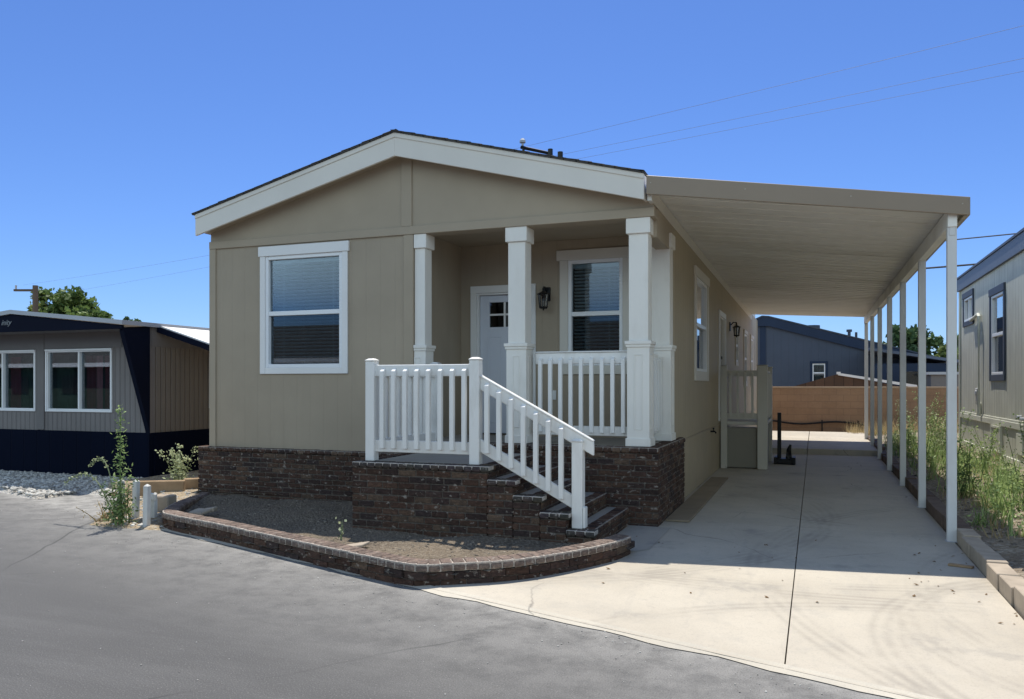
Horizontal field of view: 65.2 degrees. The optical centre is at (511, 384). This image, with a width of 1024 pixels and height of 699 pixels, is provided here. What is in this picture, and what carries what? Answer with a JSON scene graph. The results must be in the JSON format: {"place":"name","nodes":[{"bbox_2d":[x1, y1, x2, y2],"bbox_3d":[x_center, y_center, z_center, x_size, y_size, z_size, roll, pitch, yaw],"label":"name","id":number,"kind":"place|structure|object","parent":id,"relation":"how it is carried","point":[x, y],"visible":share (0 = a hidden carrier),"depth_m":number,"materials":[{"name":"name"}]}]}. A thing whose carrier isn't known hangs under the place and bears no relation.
{"place":"outdoors","nodes":[
{"label":"outdoors","id":0,"kind":"place"},
{"bbox_2d":[0,469,143,499],"bbox_3d":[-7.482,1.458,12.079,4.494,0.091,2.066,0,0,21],"label":"white gravel","id":1,"kind":"structure","parent":0,"point":[53,480],"depth_m":11.82,"materials":[{"name":"white gravel"}]},
{"bbox_2d":[89,470,282,529],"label":"dirt bank","id":2,"kind":"structure","parent":0,"point":[153,525],"depth_m":10.06,"materials":[{"name":"beige soil"}]},
{"bbox_2d":[64,471,113,521],"bbox_3d":[-4.597,1.221,8.706,0.736,0.562,0.087,0,0,21],"label":"weed stalk","id":3,"kind":"object","parent":2,"relation":"on","point":[85,473],"visible":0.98,"depth_m":8.68,"materials":[{"name":"green plant"}]},
{"bbox_2d":[78,500,117,521],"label":"straw clump","id":4,"kind":"object","parent":2,"relation":"on","point":[101,517],"visible":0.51,"depth_m":8.74,"materials":[{"name":"beige plant"}]},
{"bbox_2d":[88,456,114,520],"bbox_3d":[-4.442,1.135,8.655,0.450,0.730,0.061,0,0,30],"label":"weed stalk","id":5,"kind":"object","parent":2,"relation":"on","point":[99,459],"visible":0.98,"depth_m":8.62,"materials":[{"name":"green plant"}]},
{"bbox_2d":[96,478,138,525],"bbox_3d":[-4.214,1.239,8.570,0.563,0.586,0.398,0,0,41],"label":"tall weed","id":6,"kind":"object","parent":2,"relation":"on","point":[118,504],"visible":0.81,"depth_m":8.55,"materials":[{"name":"green plant"}]},
{"bbox_2d":[101,405,138,526],"bbox_3d":[-4.154,0.866,8.488,0.361,1.338,0.332,0,0,21],"label":"tall weed","id":7,"kind":"object","parent":2,"relation":"on","point":[120,471],"visible":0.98,"depth_m":8.52,"materials":[{"name":"green plant"}]},
{"bbox_2d":[132,480,139,517],"bbox_3d":[-4.219,1.290,8.976,0.072,0.460,0.062,0,0,21],"label":"marker post","id":8,"kind":"object","parent":2,"relation":"on","point":[136,490],"visible":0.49,"depth_m":8.95,"materials":[{"name":"white paint"}]},
{"bbox_2d":[142,484,150,525],"bbox_3d":[-3.865,1.285,8.468,0.074,0.470,0.062,0,0,21],"label":"marker post","id":9,"kind":"object","parent":2,"relation":"on","point":[146,504],"visible":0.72,"depth_m":8.44,"materials":[{"name":"white paint"}]},
{"bbox_2d":[151,493,156,517],"bbox_3d":[-3.942,1.350,8.835,0.130,0.340,0.417,0,0,-41],"label":"cross board","id":10,"kind":"object","parent":2,"relation":"on","point":[153,505],"visible":0.48,"depth_m":8.93,"materials":[{"name":"white paint"}]},
{"bbox_2d":[109,488,200,527],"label":"dirt pebbles","id":11,"kind":"object","parent":2,"relation":"on","point":[141,524],"visible":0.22,"depth_m":8.89,"materials":[{"name":"beige gravel"}]},
{"bbox_2d":[140,480,184,495],"bbox_3d":[-4.600,1.345,10.450,0.620,0.190,0.090,0,0,-9],"label":"edging timber","id":12,"kind":"object","parent":2,"relation":"on","point":[157,486],"visible":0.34,"depth_m":10.42,"materials":[{"name":"brown wood"}]},
{"bbox_2d":[157,494,176,510],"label":"concrete block","id":13,"kind":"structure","parent":2,"relation":"on","point":[164,501],"depth_m":9.28,"materials":[{"name":"grey concrete"}]},
{"bbox_2d":[155,443,197,479],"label":"leafy shrub","id":14,"kind":"object","parent":2,"relation":"on","point":[177,460],"visible":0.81,"depth_m":11.01,"materials":[{"name":"green plant"}]},
{"bbox_2d":[184,478,198,492],"bbox_3d":[-4.105,1.345,10.791,0.600,0.190,0.090,0,0,-22],"label":"edging timber","id":15,"kind":"object","parent":2,"relation":"on","point":[190,483],"visible":0.18,"depth_m":10.68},
{"bbox_2d":[0,492,894,698],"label":"road","id":16,"kind":"structure","parent":0,"point":[133,615],"depth_m":4.73,"materials":[{"name":"grey asphalt"}]},
{"bbox_2d":[160,527,938,698],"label":"concrete edging","id":17,"kind":"object","parent":16,"relation":"on","point":[760,665],"visible":0.8,"depth_m":4.62,"materials":[{"name":"beige concrete"}]},
{"bbox_2d":[106,453,807,663],"bbox_3d":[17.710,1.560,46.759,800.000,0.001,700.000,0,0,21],"label":"ground","id":18,"kind":"structure","parent":0,"point":[794,576],"depth_m":8.05,"materials":[{"name":"grey concrete"}]},
{"bbox_2d":[13,285,37,311],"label":"utility pole","id":19,"kind":"object","parent":18,"relation":"on","point":[34,289],"visible":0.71,"depth_m":40.52,"materials":[{"name":"brown wood"}]},
{"bbox_2d":[26,255,207,284],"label":"overhead cable","id":20,"kind":"object","parent":19,"relation":"attached to","point":[119,270],"visible":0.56,"depth_m":44.26,"materials":[{"name":"metal"}]},
{"bbox_2d":[27,302,42,311],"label":"broadleaf tree","id":21,"kind":"object","parent":18,"relation":"on","point":[39,305],"visible":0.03,"depth_m":61.15,"materials":[{"name":"green plant"}]},
{"bbox_2d":[27,285,99,314],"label":"broadleaf tree","id":22,"kind":"object","parent":18,"relation":"on","point":[67,302],"visible":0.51,"depth_m":59.85,"materials":[{"name":"green plant"}]},
{"bbox_2d":[69,309,113,318],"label":"broadleaf tree","id":23,"kind":"object","parent":18,"relation":"on","point":[99,313],"visible":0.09,"depth_m":59.76,"materials":[{"name":"green plant"}]},
{"bbox_2d":[0,310,208,477],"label":"mobile home","id":24,"kind":"object","parent":18,"relation":"on","point":[69,384],"visible":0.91,"depth_m":13.02,"materials":[{"name":"grey"}]},
{"bbox_2d":[0,350,35,410],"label":"window","id":25,"kind":"structure","parent":24,"relation":"in","point":[17,367],"depth_m":13.59,"materials":[{"name":"white plastic"}]},
{"bbox_2d":[44,348,112,412],"bbox_3d":[-6.910,-0.075,13.463,1.540,1.110,0.955,0,0,21],"label":"window","id":26,"kind":"structure","parent":24,"relation":"in","point":[76,380],"depth_m":13.07,"materials":[{"name":"white plastic"}]},
{"bbox_2d":[123,316,141,321],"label":"broadleaf tree","id":27,"kind":"object","parent":18,"relation":"on","point":[127,318],"visible":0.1,"depth_m":58.49,"materials":[{"name":"green plant"}]},
{"bbox_2d":[162,492,634,585],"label":"planter wall","id":28,"kind":"structure","parent":18,"relation":"on","point":[410,571],"depth_m":6.42,"materials":[{"name":"brick"}]},
{"bbox_2d":[161,494,631,574],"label":"planter soil","id":29,"kind":"structure","parent":28,"relation":"in","point":[340,513],"depth_m":7.72,"materials":[{"name":"brown soil"}]},
{"bbox_2d":[188,506,217,514],"bbox_3d":[-3.318,1.357,8.622,0.239,0.082,0.235,0,0,34],"label":"flat stone","id":30,"kind":"object","parent":29,"relation":"on","point":[200,511],"visible":0.89,"depth_m":8.57,"materials":[{"name":"grey stone"}]},
{"bbox_2d":[333,517,346,539],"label":"seedling","id":31,"kind":"object","parent":29,"relation":"on","point":[339,529],"visible":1,"depth_m":7.32,"materials":[{"name":"green plant"}]},
{"bbox_2d":[347,541,369,547],"bbox_3d":[-1.259,1.363,6.702,0.433,0.092,0.153,0,0,40],"label":"broken board","id":32,"kind":"object","parent":29,"relation":"on","point":[361,544],"visible":0.27,"depth_m":6.73,"materials":[{"name":"beige wood"}]},
{"bbox_2d":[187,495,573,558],"bbox_3d":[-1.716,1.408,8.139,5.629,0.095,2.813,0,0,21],"label":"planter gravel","id":33,"kind":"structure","parent":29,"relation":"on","point":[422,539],"depth_m":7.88,"materials":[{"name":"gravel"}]},
{"bbox_2d":[191,129,757,526],"bbox_3d":[1.600,-0.723,17.073,6.105,4.505,16.674,0,0,21],"label":"manufactured home","id":34,"kind":"object","parent":18,"relation":"on","point":[329,275],"visible":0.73,"depth_m":9.95,"materials":[{"name":"beige"}]},
{"bbox_2d":[258,241,349,373],"bbox_3d":[-2.458,-0.952,10.451,1.340,1.625,0.955,0,0,21],"label":"window","id":35,"kind":"structure","parent":34,"relation":"in","point":[304,287],"depth_m":10.19,"materials":[{"name":"white glass"}]},
{"bbox_2d":[379,362,440,440],"bbox_3d":[-1.120,0.200,8.715,0.121,0.930,1.406,0,0,21],"label":"railing","id":36,"kind":"object","parent":34,"relation":"attached to","point":[399,409],"visible":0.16,"depth_m":8.79,"materials":[{"name":"white plastic"}]},
{"bbox_2d":[520,138,562,156],"bbox_3d":[0.338,-2.667,9.282,0.528,0.435,0.068,0,0,21],"label":"roof antenna","id":37,"kind":"object","parent":34,"relation":"on","point":[548,152],"visible":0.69,"depth_m":9.28,"materials":[{"name":"black metal"}]},
{"bbox_2d":[537,286,550,310],"bbox_3d":[0.410,-1.107,10.230,0.170,0.315,0.216,0,0,21],"label":"wall lantern","id":38,"kind":"object","parent":34,"relation":"attached to","point":[545,292],"depth_m":10.20,"materials":[{"name":"black metal"}]},
{"bbox_2d":[535,350,626,435],"bbox_3d":[0.768,0.091,8.889,1.070,0.937,0.100,0,0,21],"label":"railing","id":39,"kind":"object","parent":34,"relation":"attached to","point":[581,358],"visible":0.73,"depth_m":8.84,"materials":[{"name":"white plastic"}]},
{"bbox_2d":[556,246,628,373],"bbox_3d":[1.208,-0.928,10.516,1.010,1.585,0.955,0,0,21],"label":"window","id":40,"kind":"structure","parent":34,"relation":"in","point":[594,286],"depth_m":10.21,"materials":[{"name":"white glass"}]},
{"bbox_2d":[694,265,709,380],"bbox_3d":[2.425,-0.875,12.170,0.955,1.630,1.580,0,0,21],"label":"window","id":41,"kind":"structure","parent":34,"relation":"in","point":[701,281],"depth_m":12.18,"materials":[{"name":"grey paint"}]},
{"bbox_2d":[729,322,739,337],"bbox_3d":[4.468,-1.107,16.005,0.220,0.315,0.162,0,0,21],"label":"wall lantern","id":42,"kind":"object","parent":34,"relation":"attached to","point":[736,326],"depth_m":15.98,"materials":[{"name":"black metal"}]},
{"bbox_2d":[735,324,738,365],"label":"window","id":43,"kind":"structure","parent":34,"relation":"in","point":[736,339],"depth_m":17.59,"materials":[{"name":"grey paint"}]},
{"bbox_2d":[743,329,747,385],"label":"window","id":44,"kind":"structure","parent":34,"relation":"in","point":[745,333],"depth_m":19.85,"materials":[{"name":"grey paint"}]},
{"bbox_2d":[750,334,753,385],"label":"window","id":45,"kind":"structure","parent":34,"relation":"in","point":[751,336],"depth_m":21.84,"materials":[{"name":"grey paint"}]},
{"bbox_2d":[756,315,930,385],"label":"blue house","id":46,"kind":"structure","parent":18,"relation":"on","point":[791,353],"depth_m":33.77,"materials":[{"name":"blue wood"}]},
{"bbox_2d":[810,361,827,381],"bbox_3d":[13.048,-0.510,34.027,0.700,0.980,0.955,0,0,21],"label":"window","id":47,"kind":"structure","parent":46,"relation":"in","point":[818,369],"depth_m":33.68,"materials":[{"name":"white plastic"}]},
{"bbox_2d":[772,386,958,433],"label":"block wall","id":48,"kind":"structure","parent":18,"relation":"on","point":[801,404],"depth_m":24.10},
{"bbox_2d":[772,420,863,430],"bbox_3d":[8.811,1.219,24.390,3.606,0.362,0.056,0,0,21],"label":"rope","id":49,"kind":"object","parent":48,"relation":"attached to","point":[821,422],"visible":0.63,"depth_m":24.17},
{"bbox_2d":[868,348,958,386],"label":"dark house","id":50,"kind":"structure","parent":18,"relation":"on","point":[937,364],"depth_m":29.70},
{"bbox_2d":[906,371,927,386],"bbox_3d":[14.909,-0.100,29.625,0.900,0.800,0.030,0,0,21],"label":"window","id":51,"kind":"structure","parent":50,"relation":"in","point":[911,377],"depth_m":29.63,"materials":[{"name":"glass"}]},
{"bbox_2d":[882,324,944,354],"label":"evergreen tree","id":52,"kind":"object","parent":18,"relation":"on","point":[933,341],"visible":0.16,"depth_m":40.80,"materials":[{"name":"green plant"}]},
{"bbox_2d":[929,344,958,371],"bbox_3d":[17.628,-0.118,31.951,2.119,3.248,1.926,0,0,21],"label":"broadleaf tree","id":53,"kind":"object","parent":18,"relation":"on","point":[941,351],"visible":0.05,"depth_m":31.78,"materials":[{"name":"green plant"}]},
{"bbox_2d":[868,436,1023,619],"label":"block kerb","id":54,"kind":"structure","parent":18,"relation":"on","point":[1003,577],"depth_m":6.71,"materials":[{"name":"beige concrete"}]},
{"bbox_2d":[0,0,1023,355],"label":"sky","id":55,"kind":"structure","parent":0,"point":[121,121],"materials":[{"name":"blue"}]},
{"bbox_2d":[430,521,798,668],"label":"driveway","id":56,"kind":"structure","parent":0,"point":[726,604],"depth_m":5.79,"materials":[{"name":"concrete"}]},
{"bbox_2d":[352,453,628,543],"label":"brick steps","id":57,"kind":"structure","parent":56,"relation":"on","point":[442,495],"depth_m":7.62,"materials":[{"name":"brick"}]},
{"bbox_2d":[365,357,482,464],"bbox_3d":[-0.873,0.245,7.803,1.242,1.020,0.116,0,0,21],"label":"railing","id":58,"kind":"object","parent":57,"relation":"on","point":[374,444],"visible":1,"depth_m":7.76,"materials":[{"name":"white plastic"}]},
{"bbox_2d":[480,375,594,528],"bbox_3d":[0.219,0.600,7.389,1.105,1.390,0.116,0,0,21],"label":"railing","id":59,"kind":"object","parent":57,"relation":"on","point":[582,443],"visible":1,"depth_m":7.34,"materials":[{"name":"white plastic"}]},
{"bbox_2d":[618,525,669,551],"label":"path","id":60,"kind":"structure","parent":56,"relation":"on","point":[647,537],"depth_m":7.94,"materials":[{"name":"concrete"}]},
{"bbox_2d":[684,476,804,529],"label":"driveway","id":61,"kind":"structure","parent":0,"point":[760,501],"depth_m":10.13,"materials":[{"name":"concrete"}]},
{"bbox_2d":[665,477,727,521],"bbox_3d":[2.547,1.473,10.691,0.280,0.022,4.300,0,0,21],"label":"flat board","id":62,"kind":"object","parent":61,"relation":"on","point":[690,507],"visible":1,"depth_m":10.04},
{"bbox_2d":[711,453,806,479],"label":"driveway","id":63,"kind":"structure","parent":0,"point":[797,470],"depth_m":13.76,"materials":[{"name":"concrete"}]},
{"bbox_2d":[720,365,772,469],"bbox_3d":[4.594,0.566,15.461,0.816,1.840,2.788,0,0,21],"label":"side landing","id":64,"kind":"object","parent":63,"relation":"on","point":[748,447],"visible":1,"depth_m":14.24,"materials":[{"name":"beige plastic"}]},
{"bbox_2d":[774,412,795,464],"bbox_3d":[5.143,1.002,15.076,0.380,0.965,0.360,0,0,21],"label":"barrier stand","id":65,"kind":"object","parent":63,"relation":"on","point":[788,459],"visible":1,"depth_m":15.04,"materials":[{"name":"black metal"}]},
{"bbox_2d":[516,25,1023,148],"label":"overhead cable","id":66,"kind":"object","parent":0,"point":[792,82],"visible":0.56,"depth_m":19.48,"materials":[{"name":"metal"}]},
{"bbox_2d":[556,58,1022,155],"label":"overhead cable","id":67,"kind":"object","parent":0,"point":[804,104],"visible":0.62,"depth_m":20.93,"materials":[{"name":"metal"}]},
{"bbox_2d":[772,431,808,453],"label":"driveway","id":68,"kind":"structure","parent":0,"point":[798,441],"depth_m":19.40,"materials":[{"name":"concrete"}]},
{"bbox_2d":[579,71,1022,158],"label":"overhead cable","id":69,"kind":"object","parent":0,"point":[806,114],"visible":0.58,"depth_m":21.97,"materials":[{"name":"metal"}]},
{"bbox_2d":[808,431,876,455],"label":"driveway","id":70,"kind":"structure","parent":0,"point":[838,443],"depth_m":18.42,"materials":[{"name":"concrete"}]},
{"bbox_2d":[805,454,899,482],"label":"driveway","id":71,"kind":"structure","parent":0,"point":[848,468],"depth_m":14.09,"materials":[{"name":"concrete"}]},
{"bbox_2d":[797,372,916,386],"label":"shed","id":72,"kind":"structure","parent":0,"point":[839,379],"depth_m":26.78,"materials":[{"name":"white metal"}]},
{"bbox_2d":[800,480,945,535],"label":"driveway","id":73,"kind":"structure","parent":0,"point":[869,506],"depth_m":9.56,"materials":[{"name":"concrete"}]},
{"bbox_2d":[646,175,969,542],"bbox_3d":[5.296,-0.343,14.379,2.990,3.662,14.155,0,0,21],"label":"carport","id":74,"kind":"object","parent":73,"relation":"on","point":[769,249],"visible":1,"depth_m":9.74,"materials":[{"name":"beige metal"}]},
{"bbox_2d":[785,527,1023,698],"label":"driveway","id":75,"kind":"structure","parent":0,"point":[868,617],"depth_m":5.08,"materials":[{"name":"concrete"}]},
{"bbox_2d":[602,536,1017,623],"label":"leaf litter","id":76,"kind":"object","parent":75,"relation":"on","point":[909,578],"visible":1,"depth_m":5.94,"materials":[{"name":"brown plant"}]},
{"bbox_2d":[948,563,973,568],"bbox_3d":[3.668,1.477,6.537,0.184,0.018,0.049,0,0,40],"label":"wood scrap","id":77,"kind":"object","parent":75,"relation":"on","point":[961,565],"visible":1,"depth_m":6.52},
{"bbox_2d":[926,372,958,386],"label":"grey shed","id":78,"kind":"structure","parent":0,"point":[935,379],"depth_m":27.58,"materials":[{"name":"grey metal"}]},
{"bbox_2d":[869,431,1023,577],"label":"planting strip","id":79,"kind":"object","parent":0,"point":[1010,556],"visible":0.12,"depth_m":8.24,"materials":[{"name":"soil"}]},
{"bbox_2d":[893,398,917,444],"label":"weed clump","id":80,"kind":"object","parent":79,"relation":"on","point":[906,419],"visible":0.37,"depth_m":18.25,"materials":[{"name":"green plant"}]},
{"bbox_2d":[895,415,926,455],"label":"weed clump","id":81,"kind":"object","parent":79,"relation":"on","point":[909,436],"visible":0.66,"depth_m":15.80,"materials":[{"name":"green plant"}]},
{"bbox_2d":[906,414,941,467],"bbox_3d":[6.969,0.939,13.422,0.572,0.952,0.440,0,0,-17],"label":"weed clump","id":82,"kind":"object","parent":79,"relation":"on","point":[929,448],"visible":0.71,"depth_m":13.43,"materials":[{"name":"green plant"}]},
{"bbox_2d":[912,391,945,435],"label":"weed clump","id":83,"kind":"object","parent":79,"relation":"on","point":[932,414],"visible":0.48,"depth_m":20.00,"materials":[{"name":"green plant"}]},
{"bbox_2d":[839,417,1023,539],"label":"dry grass","id":84,"kind":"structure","parent":79,"relation":"on","point":[854,429],"depth_m":13.38,"materials":[{"name":"plant"}]},
{"bbox_2d":[926,405,945,456],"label":"weed clump","id":85,"kind":"object","parent":79,"relation":"on","point":[939,440],"visible":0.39,"depth_m":14.60,"materials":[{"name":"green plant"}]},
{"bbox_2d":[926,412,957,447],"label":"weed clump","id":86,"kind":"object","parent":79,"relation":"on","point":[943,430],"visible":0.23,"depth_m":16.65,"materials":[{"name":"green plant"}]},
{"bbox_2d":[874,424,1023,537],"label":"weeds","id":87,"kind":"object","parent":79,"relation":"on","point":[997,474],"visible":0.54,"depth_m":10.16,"materials":[{"name":"green plant"}]},
{"bbox_2d":[940,407,973,479],"bbox_3d":[6.397,0.887,11.508,0.445,1.128,0.482,0,0,21],"label":"weed clump","id":88,"kind":"object","parent":79,"relation":"on","point":[958,458],"visible":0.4,"depth_m":11.51,"materials":[{"name":"green plant"}]},
{"bbox_2d":[944,439,992,497],"bbox_3d":[5.707,1.036,9.996,0.608,0.810,0.563,0,0,21],"label":"weed clump","id":89,"kind":"object","parent":79,"relation":"on","point":[968,465],"visible":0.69,"depth_m":9.94,"materials":[{"name":"green plant"}]},
{"bbox_2d":[958,420,1003,469],"bbox_3d":[7.342,0.955,12.424,0.713,0.842,0.521,0,0,-23],"label":"weed clump","id":90,"kind":"object","parent":79,"relation":"on","point":[981,452],"visible":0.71,"depth_m":12.38,"materials":[{"name":"green plant"}]},
{"bbox_2d":[957,228,1023,469],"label":"mobile home","id":91,"kind":"object","parent":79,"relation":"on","point":[990,287],"visible":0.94,"depth_m":14.20,"materials":[{"name":"grey"}]},
{"bbox_2d":[962,288,973,327],"bbox_3d":[9.877,-1.585,16.416,0.955,0.710,1.200,0,0,21],"label":"window","id":92,"kind":"structure","parent":91,"relation":"in","point":[968,297],"depth_m":16.58,"materials":[{"name":"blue glass"}]},
{"bbox_2d":[988,282,1005,380],"bbox_3d":[8.880,-0.895,13.783,0.955,1.650,1.250,0,0,21],"label":"window","id":93,"kind":"structure","parent":91,"relation":"in","point":[997,295],"depth_m":14.06,"materials":[{"name":"blue glass"}]},
{"bbox_2d":[985,467,1023,518],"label":"weed clump","id":94,"kind":"object","parent":79,"relation":"on","point":[1007,506],"visible":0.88,"depth_m":8.38,"materials":[{"name":"green plant"}]},
{"bbox_2d":[995,442,1023,482],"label":"weed clump","id":95,"kind":"object","parent":79,"relation":"on","point":[1002,458],"visible":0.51,"depth_m":10.32,"materials":[{"name":"green plant"}]},
{"bbox_2d":[999,413,1023,503],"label":"weed clump","id":96,"kind":"object","parent":79,"relation":"on","point":[1015,457],"visible":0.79,"depth_m":9.19,"materials":[{"name":"green plant"}]},
{"bbox_2d":[926,263,975,268],"bbox_3d":[13.263,-4.490,32.266,10.087,0.129,0.065,0,0,30],"label":"overhead cable","id":97,"kind":"object","parent":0,"point":[945,266],"visible":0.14,"depth_m":30.39,"materials":[{"name":"black rubber"}]},
{"bbox_2d":[957,233,1015,239],"bbox_3d":[14.178,-4.570,24.730,17.749,0.098,0.036,0,0,37],"label":"overhead cable","id":98,"kind":"object","parent":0,"point":[986,236],"visible":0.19,"depth_m":24.45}
]}

